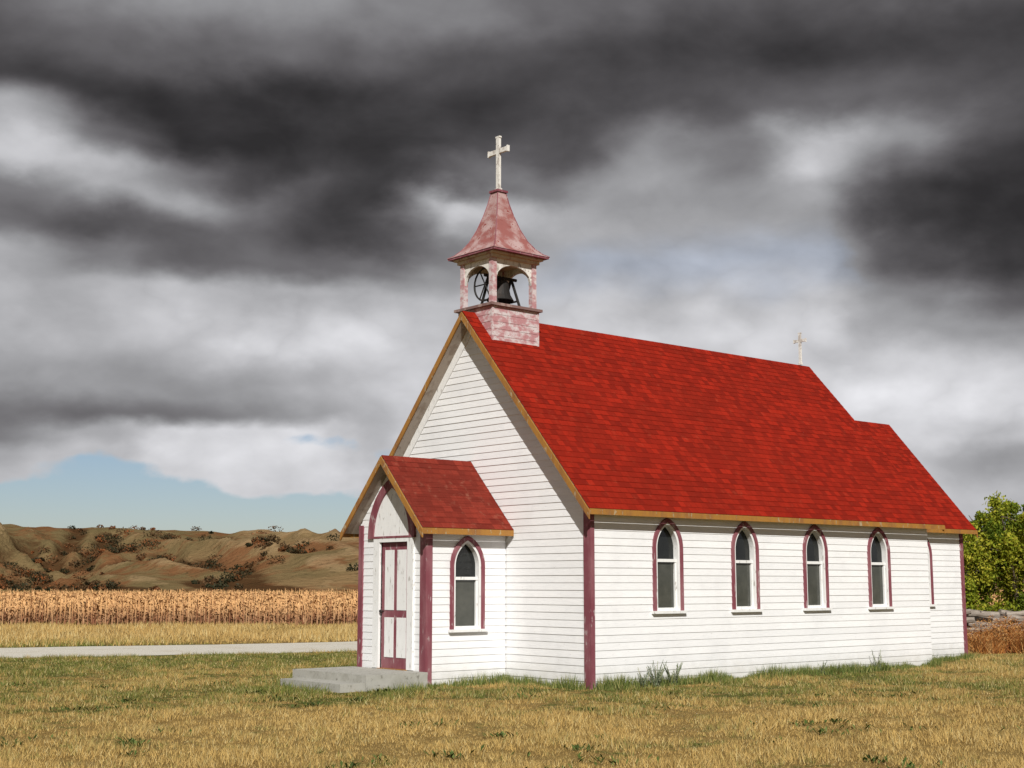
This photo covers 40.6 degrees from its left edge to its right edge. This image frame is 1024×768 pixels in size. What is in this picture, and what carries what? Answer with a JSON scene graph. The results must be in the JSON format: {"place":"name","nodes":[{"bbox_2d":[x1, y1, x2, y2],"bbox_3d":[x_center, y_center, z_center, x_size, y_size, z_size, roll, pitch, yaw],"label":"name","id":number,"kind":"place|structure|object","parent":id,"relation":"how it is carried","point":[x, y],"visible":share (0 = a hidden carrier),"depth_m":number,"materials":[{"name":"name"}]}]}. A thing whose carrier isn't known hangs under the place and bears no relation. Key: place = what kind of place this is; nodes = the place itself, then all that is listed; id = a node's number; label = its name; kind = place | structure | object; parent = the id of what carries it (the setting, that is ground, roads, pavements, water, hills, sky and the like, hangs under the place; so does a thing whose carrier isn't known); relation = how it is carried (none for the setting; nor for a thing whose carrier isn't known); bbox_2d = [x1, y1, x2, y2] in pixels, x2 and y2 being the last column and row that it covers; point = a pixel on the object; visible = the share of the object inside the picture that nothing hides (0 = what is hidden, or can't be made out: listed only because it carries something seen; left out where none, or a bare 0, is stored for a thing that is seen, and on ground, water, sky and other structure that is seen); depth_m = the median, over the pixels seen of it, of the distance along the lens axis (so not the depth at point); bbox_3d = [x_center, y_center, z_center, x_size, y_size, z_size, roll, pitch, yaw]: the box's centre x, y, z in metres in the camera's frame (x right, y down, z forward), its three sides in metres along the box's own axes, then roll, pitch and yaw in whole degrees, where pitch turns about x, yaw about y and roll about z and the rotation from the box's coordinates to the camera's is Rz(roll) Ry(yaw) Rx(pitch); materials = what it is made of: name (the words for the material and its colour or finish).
{"place":"outdoors","nodes":[
{"label":"outdoors","id":0,"kind":"place"},
{"bbox_2d":[0,641,356,657],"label":"gravel road","id":1,"kind":"structure","parent":0,"point":[97,651],"depth_m":34.40,"materials":[{"name":"grey gravel"}]},
{"bbox_2d":[345,460,421,533],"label":"porch roof deck","id":2,"kind":"structure","parent":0,"point":[367,501],"depth_m":23.56,"materials":[{"name":"wood"}]},
{"bbox_2d":[340,456,513,540],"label":"porch fascia boards","id":3,"kind":"object","parent":2,"relation":"attached to","point":[419,527],"visible":0.86,"depth_m":22.88,"materials":[{"name":"brown wood"}]},
{"bbox_2d":[381,455,513,529],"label":"porch roof shingles","id":4,"kind":"object","parent":2,"relation":"on","point":[442,493],"visible":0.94,"depth_m":23.20,"materials":[{"name":"red wood"}]},
{"bbox_2d":[361,476,419,671],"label":"porch front wall","id":5,"kind":"structure","parent":0,"point":[367,605],"depth_m":23.39,"materials":[{"name":"white wood"}]},
{"bbox_2d":[374,488,408,536],"bbox_3d":[-2.003,2.132,23.153,0.001,0.816,1.020,7,-11,-40],"label":"door tympanum","id":6,"kind":"object","parent":5,"relation":"attached to","point":[391,519],"depth_m":23.16,"materials":[{"name":"white wood"}]},
{"bbox_2d":[368,480,415,538],"bbox_3d":[-2.007,2.067,23.158,0.052,1.015,1.320,7,-11,-40],"label":"door arch","id":7,"kind":"structure","parent":5,"relation":"attached to","point":[385,489],"depth_m":23.36,"materials":[{"name":"red wood"}]},
{"bbox_2d":[372,537,414,669],"bbox_3d":[-1.963,3.620,22.887,0.046,2.134,1.120,7,-11,-40],"label":"door casing","id":8,"kind":"object","parent":5,"relation":"attached to","point":[410,541],"depth_m":22.92,"materials":[{"name":"white wood"}]},
{"bbox_2d":[381,542,406,669],"bbox_3d":[-1.912,3.657,22.919,0.040,2.070,0.790,7,-11,-40],"label":"door leaf","id":9,"kind":"object","parent":8,"relation":"in","point":[393,662],"visible":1,"depth_m":22.97,"materials":[{"name":"red wood"}]},
{"bbox_2d":[384,550,406,657],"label":"door panels","id":10,"kind":"object","parent":9,"relation":"attached to","point":[401,604],"visible":1,"depth_m":22.90,"materials":[{"name":"white wood"}]},
{"bbox_2d":[448,246,548,261],"bbox_3d":[-0.249,-2.276,25.279,1.310,0.033,1.310,7,-11,-40],"label":"belfry eave","id":11,"kind":"object","parent":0,"point":[543,258],"visible":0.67,"depth_m":24.84,"materials":[{"name":"red wood"}]},
{"bbox_2d":[0,590,1023,767],"bbox_3d":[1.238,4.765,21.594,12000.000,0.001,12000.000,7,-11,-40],"label":"ground","id":12,"kind":"structure","parent":0,"point":[572,756],"depth_m":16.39,"materials":[{"name":"yellow plant"}]},
{"bbox_2d":[280,666,427,692],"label":"concrete steps","id":13,"kind":"structure","parent":12,"relation":"on","point":[344,679],"depth_m":21.71,"materials":[{"name":"grey concrete"}]},
{"bbox_2d":[378,668,407,670],"bbox_3d":[-1.946,4.684,22.743,0.110,0.013,0.830,7,-11,-40],"label":"door threshold","id":14,"kind":"object","parent":13,"relation":"on","point":[393,669],"depth_m":22.65,"materials":[{"name":"brown wood"}]},
{"bbox_2d":[361,524,505,684],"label":"porch side walls","id":15,"kind":"structure","parent":12,"relation":"on","point":[455,654],"depth_m":22.74,"materials":[{"name":"white wood"}]},
{"bbox_2d":[357,526,432,685],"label":"porch corner boards","id":16,"kind":"object","parent":15,"relation":"attached to","point":[425,620],"visible":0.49,"depth_m":22.32,"materials":[{"name":"red wood"}]},
{"bbox_2d":[449,536,484,629],"bbox_3d":[-0.737,3.267,22.822,0.720,1.525,0.048,7,-11,-40],"label":"window trim","id":17,"kind":"structure","parent":15,"relation":"attached to","point":[461,542],"depth_m":22.86,"materials":[{"name":"wood"}]},
{"bbox_2d":[454,541,480,629],"bbox_3d":[-0.769,3.309,22.854,0.580,1.450,0.108,7,-11,-40],"label":"window frame","id":18,"kind":"object","parent":15,"relation":"attached to","point":[477,579],"visible":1,"depth_m":22.94,"materials":[{"name":"white wood"}]},
{"bbox_2d":[455,580,474,625],"bbox_3d":[-0.788,3.624,22.831,0.516,0.820,0.001,7,-11,-40],"label":"window lower pane","id":19,"kind":"object","parent":18,"relation":"in","point":[465,605],"visible":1,"depth_m":22.84,"materials":[{"name":"grey glass"}]},
{"bbox_2d":[456,544,474,576],"bbox_3d":[-0.801,2.934,22.945,0.520,0.618,0.001,7,-11,-40],"label":"window glass","id":20,"kind":"object","parent":18,"relation":"in","point":[465,563],"visible":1,"depth_m":22.97,"materials":[{"name":"grey glass"}]},
{"bbox_2d":[448,629,487,632],"bbox_3d":[-0.748,4.045,22.723,0.790,0.045,0.155,7,-11,-40],"label":"window sill","id":21,"kind":"structure","parent":15,"relation":"attached to","point":[468,630],"depth_m":22.65,"materials":[{"name":"white wood"}]},
{"bbox_2d":[0,679,1023,767],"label":"broadleaf weeds","id":22,"kind":"object","parent":12,"relation":"on","point":[451,754],"visible":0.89,"depth_m":15.25,"materials":[{"name":"plant"}]},
{"bbox_2d":[264,651,979,692],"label":"wall grass","id":23,"kind":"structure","parent":12,"relation":"on","point":[715,677],"depth_m":22.76,"materials":[{"name":"green plant"}]},
{"bbox_2d":[637,667,650,687],"bbox_3d":[2.086,4.657,21.948,0.293,0.316,0.211,2,-8,-14],"label":"sage weed","id":24,"kind":"object","parent":12,"relation":"on","point":[641,679],"visible":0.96,"depth_m":21.93,"materials":[{"name":"green plant"}]},
{"bbox_2d":[646,661,666,686],"bbox_3d":[2.301,4.623,22.140,0.378,0.436,0.289,7,-11,-40],"label":"sage weed","id":25,"kind":"object","parent":12,"relation":"on","point":[658,677],"visible":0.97,"depth_m":22.10,"materials":[{"name":"green plant"}]},
{"bbox_2d":[410,336,931,686],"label":"clapboard walls","id":26,"kind":"structure","parent":12,"relation":"on","point":[477,420],"depth_m":23.64,"materials":[{"name":"white paint"}]},
{"bbox_2d":[403,330,470,456],"bbox_3d":[-0.708,0.628,24.464,0.025,3.574,5.956,7,-11,-40],"label":"gable frieze","id":27,"kind":"object","parent":26,"relation":"attached to","point":[441,387],"visible":0.38,"depth_m":25.27,"materials":[{"name":"white paint"}]},
{"bbox_2d":[393,316,588,507],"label":"nave roof deck","id":28,"kind":"structure","parent":26,"relation":"on","point":[445,362],"depth_m":25.17,"materials":[{"name":"brown wood"}]},
{"bbox_2d":[583,511,595,689],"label":"corner boards","id":29,"kind":"object","parent":26,"relation":"attached to","point":[589,606],"visible":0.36,"depth_m":21.79,"materials":[{"name":"red paint"}]},
{"bbox_2d":[652,518,683,610],"bbox_3d":[2.585,2.991,22.993,0.720,1.530,0.048,7,-11,-40],"label":"window trim","id":30,"kind":"structure","parent":26,"relation":"attached to","point":[655,537],"depth_m":22.98,"materials":[{"name":"wood"}]},
{"bbox_2d":[656,523,680,610],"bbox_3d":[2.553,3.033,23.025,0.580,1.456,0.108,7,-11,-40],"label":"window frame","id":31,"kind":"object","parent":26,"relation":"attached to","point":[675,560],"visible":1,"depth_m":23.13,"materials":[{"name":"white wood"}]},
{"bbox_2d":[657,527,672,558],"bbox_3d":[2.521,2.658,23.116,0.520,0.623,0.001,7,-11,-40],"label":"window glass","id":32,"kind":"object","parent":31,"relation":"in","point":[665,547],"visible":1,"depth_m":23.15,"materials":[{"name":"black glass"}]},
{"bbox_2d":[658,562,673,607],"bbox_3d":[2.534,3.351,23.002,0.516,0.820,0.001,7,-11,-40],"label":"window lower pane","id":33,"kind":"object","parent":31,"relation":"in","point":[665,587],"visible":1,"depth_m":23.02,"materials":[{"name":"grey glass"}]},
{"bbox_2d":[651,610,686,613],"bbox_3d":[2.575,3.772,22.893,0.790,0.045,0.155,7,-11,-40],"label":"window sill","id":34,"kind":"structure","parent":26,"relation":"attached to","point":[665,612],"depth_m":22.78,"materials":[{"name":"white wood"}]},
{"bbox_2d":[462,311,943,524],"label":"nave roof shingles","id":35,"kind":"object","parent":26,"relation":"on","point":[623,423],"visible":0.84,"depth_m":25.75,"materials":[{"name":"red wood"}]},
{"bbox_2d":[458,305,536,345],"bbox_3d":[-0.249,-0.897,25.084,1.100,0.800,0.980,7,-11,-40],"label":"belfry base","id":36,"kind":"object","parent":35,"relation":"on","point":[515,325],"visible":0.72,"depth_m":24.68,"materials":[{"name":"pink wood"}]},
{"bbox_2d":[474,267,520,305],"bbox_3d":[-0.213,-1.707,25.203,0.757,0.758,0.636,7,-11,-40],"label":"bell frame and wheel","id":37,"kind":"object","parent":36,"relation":"on","point":[486,283],"visible":0.68,"depth_m":25.14,"materials":[{"name":"black metal"}]},
{"bbox_2d":[487,279,513,303],"bbox_3d":[-0.214,-1.703,25.202,0.500,0.410,0.500,7,-11,-40],"label":"bell","id":38,"kind":"object","parent":37,"relation":"hanging from","point":[503,294],"visible":0.64,"depth_m":25.06,"materials":[{"name":"metal"}]},
{"bbox_2d":[460,257,535,308],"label":"belfry posts","id":39,"kind":"object","parent":36,"relation":"on","point":[492,286],"visible":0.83,"depth_m":25.13,"materials":[{"name":"pink wood"}]},
{"bbox_2d":[465,258,530,285],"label":"belfry arches","id":40,"kind":"structure","parent":39,"relation":"on","point":[471,269],"depth_m":25.11,"materials":[{"name":"white wood"}]},
{"bbox_2d":[453,250,542,271],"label":"belfry cornice","id":41,"kind":"structure","parent":40,"relation":"on","point":[500,255],"depth_m":24.94,"materials":[{"name":"wood"}]},
{"bbox_2d":[449,191,546,258],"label":"belfry roof","id":42,"kind":"structure","parent":41,"relation":"on","point":[509,235],"depth_m":25.16,"materials":[{"name":"red metal"}]},
{"bbox_2d":[447,189,549,259],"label":"belfry roof hips","id":43,"kind":"object","parent":42,"relation":"on","point":[499,190],"visible":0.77,"depth_m":25.34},
{"bbox_2d":[488,135,509,188],"bbox_3d":[-0.249,-4.061,25.536,0.077,1.044,0.570,7,-11,-40],"label":"belfry cross","id":44,"kind":"object","parent":42,"relation":"on","point":[498,151],"visible":1,"depth_m":25.51,"materials":[{"name":"white wood"}]},
{"bbox_2d":[454,301,542,312],"bbox_3d":[-0.249,-1.319,25.142,1.200,0.048,1.080,7,-11,-40],"label":"belfry ledge","id":45,"kind":"object","parent":36,"relation":"attached to","point":[498,304],"visible":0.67,"depth_m":24.76,"materials":[{"name":"wood"}]},
{"bbox_2d":[491,305,538,345],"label":"belfry base corners","id":46,"kind":"object","parent":36,"relation":"attached to","point":[492,322],"visible":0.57,"depth_m":24.41,"materials":[{"name":"wood"}]},
{"bbox_2d":[389,312,977,537],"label":"ochre fascia boards","id":47,"kind":"object","parent":35,"relation":"attached to","point":[589,511],"visible":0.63,"depth_m":24.11,"materials":[{"name":"brown wood"}]},
{"bbox_2d":[793,332,806,364],"bbox_3d":[6.411,-0.785,30.814,0.054,0.726,0.341,7,-11,-40],"label":"cross","id":48,"kind":"object","parent":35,"relation":"on","point":[799,340],"visible":1,"depth_m":30.79,"materials":[{"name":"white wood"}]},
{"bbox_2d":[731,521,759,609],"bbox_3d":[4.083,3.172,24.260,0.720,1.530,0.048,7,-11,-40],"label":"window trim","id":49,"kind":"structure","parent":26,"relation":"attached to","point":[736,532],"depth_m":24.24,"materials":[{"name":"wood"}]},
{"bbox_2d":[735,526,756,608],"bbox_3d":[4.050,3.215,24.292,0.580,1.456,0.108,7,-11,-40],"label":"window frame","id":50,"kind":"object","parent":26,"relation":"attached to","point":[752,562],"visible":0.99,"depth_m":24.39,"materials":[{"name":"white wood"}]},
{"bbox_2d":[736,531,749,559],"bbox_3d":[4.019,2.840,24.384,0.520,0.623,0.001,7,-11,-40],"label":"window glass","id":51,"kind":"object","parent":50,"relation":"in","point":[742,549],"visible":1,"depth_m":24.42,"materials":[{"name":"black glass"}]},
{"bbox_2d":[736,563,750,605],"bbox_3d":[4.032,3.532,24.269,0.516,0.820,0.001,7,-11,-40],"label":"window lower pane","id":52,"kind":"object","parent":50,"relation":"in","point":[743,582],"visible":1,"depth_m":24.29,"materials":[{"name":"grey glass"}]},
{"bbox_2d":[731,609,762,611],"bbox_3d":[4.072,3.954,24.160,0.790,0.045,0.155,7,-11,-40],"label":"window sill","id":53,"kind":"structure","parent":26,"relation":"attached to","point":[748,610],"depth_m":24.08,"materials":[{"name":"white wood"}]},
{"bbox_2d":[802,524,829,607],"bbox_3d":[5.596,3.356,25.540,0.720,1.530,0.048,7,-11,-40],"label":"window trim","id":54,"kind":"structure","parent":26,"relation":"attached to","point":[812,528],"depth_m":25.54,"materials":[{"name":"wood"}]},
{"bbox_2d":[806,529,826,607],"bbox_3d":[5.563,3.398,25.572,0.580,1.456,0.108,7,-11,-40],"label":"window frame","id":55,"kind":"object","parent":26,"relation":"attached to","point":[818,537],"visible":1,"depth_m":25.68,"materials":[{"name":"white wood"}]},
{"bbox_2d":[807,533,818,560],"bbox_3d":[5.531,3.024,25.663,0.520,0.623,0.001,7,-11,-40],"label":"window glass","id":56,"kind":"object","parent":55,"relation":"in","point":[812,550],"visible":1,"depth_m":25.71,"materials":[{"name":"black glass"}]},
{"bbox_2d":[807,564,819,604],"bbox_3d":[5.544,3.716,25.549,0.516,0.820,0.001,7,-11,-40],"label":"window lower pane","id":57,"kind":"object","parent":55,"relation":"in","point":[813,575],"visible":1,"depth_m":25.57,"materials":[{"name":"grey glass"}]},
{"bbox_2d":[803,608,832,610],"bbox_3d":[5.585,4.137,25.440,0.790,0.045,0.155,7,-11,-40],"label":"window sill","id":58,"kind":"structure","parent":26,"relation":"attached to","point":[811,609],"depth_m":25.31,"materials":[{"name":"white wood"}]},
{"bbox_2d":[867,527,891,606],"bbox_3d":[7.108,3.540,26.820,0.720,1.530,0.048,7,-11,-40],"label":"window trim","id":59,"kind":"structure","parent":26,"relation":"attached to","point":[875,531],"depth_m":26.80,"materials":[{"name":"wood"}]},
{"bbox_2d":[871,531,888,606],"bbox_3d":[7.076,3.582,26.852,0.580,1.456,0.108,7,-11,-40],"label":"window frame","id":60,"kind":"object","parent":26,"relation":"attached to","point":[884,562],"visible":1,"depth_m":26.96,"materials":[{"name":"white wood"}]},
{"bbox_2d":[871,536,881,561],"bbox_3d":[7.044,3.207,26.943,0.520,0.623,0.001,7,-11,-40],"label":"window glass","id":61,"kind":"object","parent":60,"relation":"in","point":[876,553],"visible":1,"depth_m":26.99,"materials":[{"name":"black glass"}]},
{"bbox_2d":[872,565,883,603],"bbox_3d":[7.057,3.900,26.829,0.516,0.820,0.001,7,-11,-40],"label":"window lower pane","id":62,"kind":"object","parent":60,"relation":"in","point":[877,583],"visible":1,"depth_m":26.86,"materials":[{"name":"grey glass"}]},
{"bbox_2d":[868,607,894,608],"bbox_3d":[7.097,4.321,26.720,0.790,0.045,0.155,7,-11,-40],"label":"window sill","id":63,"kind":"structure","parent":26,"relation":"attached to","point":[881,607],"depth_m":26.63,"materials":[{"name":"white wood"}]},
{"bbox_2d":[663,663,682,683],"bbox_3d":[2.624,4.693,22.451,0.401,0.386,0.234,7,-11,-40],"label":"sage weed","id":64,"kind":"object","parent":12,"relation":"on","point":[678,669],"visible":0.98,"depth_m":22.42,"materials":[{"name":"green plant"}]},
{"bbox_2d":[818,660,827,673],"bbox_3d":[5.630,5.125,25.050,0.187,0.270,0.172,7,-11,-40],"label":"sage weed","id":65,"kind":"object","parent":12,"relation":"on","point":[823,663],"visible":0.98,"depth_m":25.02,"materials":[{"name":"green plant"}]},
{"bbox_2d":[872,649,881,670],"bbox_3d":[6.937,5.235,26.268,0.404,0.397,0.166,7,-11,-40],"label":"sage weed","id":66,"kind":"object","parent":12,"relation":"on","point":[879,660],"visible":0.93,"depth_m":26.25,"materials":[{"name":"green plant"}]},
{"bbox_2d":[927,532,963,658],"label":"chancel walls","id":67,"kind":"structure","parent":12,"relation":"on","point":[946,619],"depth_m":30.13,"materials":[{"name":"white wood"}]},
{"bbox_2d":[927,547,931,603],"bbox_3d":[8.746,3.984,29.655,0.580,1.456,0.108,7,-11,-40],"label":"window frame","id":68,"kind":"object","parent":67,"relation":"attached to","point":[929,575],"visible":0.07,"depth_m":29.77,"materials":[{"name":"white wood"}]},
{"bbox_2d":[927,539,933,603],"bbox_3d":[8.779,3.942,29.623,0.720,1.530,0.048,7,-11,-40],"label":"window trim","id":69,"kind":"structure","parent":67,"relation":"attached to","point":[931,572],"depth_m":29.80,"materials":[{"name":"wood"}]},
{"bbox_2d":[959,534,967,653],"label":"chancel corner boards","id":70,"kind":"object","parent":67,"relation":"attached to","point":[963,593],"visible":0.45,"depth_m":30.52,"materials":[{"name":"wood"}]},
{"bbox_2d":[967,625,1015,653],"bbox_3d":[11.035,6.049,32.938,1.770,0.715,1.640,7,-11,-40],"label":"dry bush","id":71,"kind":"object","parent":12,"relation":"on","point":[982,645],"visible":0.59,"depth_m":32.60,"materials":[{"name":"brown plant"}]},
{"bbox_2d":[963,509,1023,611],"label":"tree","id":72,"kind":"object","parent":12,"relation":"on","point":[972,552],"visible":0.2,"depth_m":42.61,"materials":[{"name":"green plant"}]},
{"bbox_2d":[966,609,1023,639],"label":"log pile","id":73,"kind":"object","parent":12,"relation":"on","point":[972,616],"visible":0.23,"depth_m":37.18,"materials":[{"name":"beige wood"}]},
{"bbox_2d":[968,614,1023,644],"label":"dry bush","id":74,"kind":"object","parent":12,"relation":"on","point":[995,626],"visible":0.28,"depth_m":34.24,"materials":[{"name":"brown plant"}]},
{"bbox_2d":[969,491,1023,610],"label":"tree","id":75,"kind":"object","parent":12,"relation":"on","point":[1014,591],"visible":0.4,"depth_m":43.35,"materials":[{"name":"green plant"}]},
{"bbox_2d":[992,615,1023,653],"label":"dry bush","id":76,"kind":"object","parent":12,"relation":"on","point":[1018,641],"visible":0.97,"depth_m":32.86,"materials":[{"name":"brown plant"}]},
{"bbox_2d":[0,522,1023,590],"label":"hills","id":77,"kind":"structure","parent":0,"point":[322,568],"depth_m":350.62,"materials":[{"name":"brown soil"}]},
{"bbox_2d":[0,524,357,590],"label":"hillside shrubs","id":78,"kind":"object","parent":77,"relation":"on","point":[39,579],"visible":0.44,"depth_m":346.68,"materials":[{"name":"green plant"}]},
{"bbox_2d":[0,588,1023,625],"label":"corn field","id":79,"kind":"structure","parent":0,"point":[217,607],"depth_m":55.55,"materials":[{"name":"beige plant"}]},
{"bbox_2d":[0,0,1023,533],"label":"sky","id":80,"kind":"structure","parent":0,"point":[230,229],"materials":[{"name":"grey"}]},
{"bbox_2d":[855,420,975,529],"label":"chancel roof shingles","id":81,"kind":"object","parent":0,"point":[910,468],"visible":0.25,"depth_m":31.31,"materials":[{"name":"red wood"}]}
]}

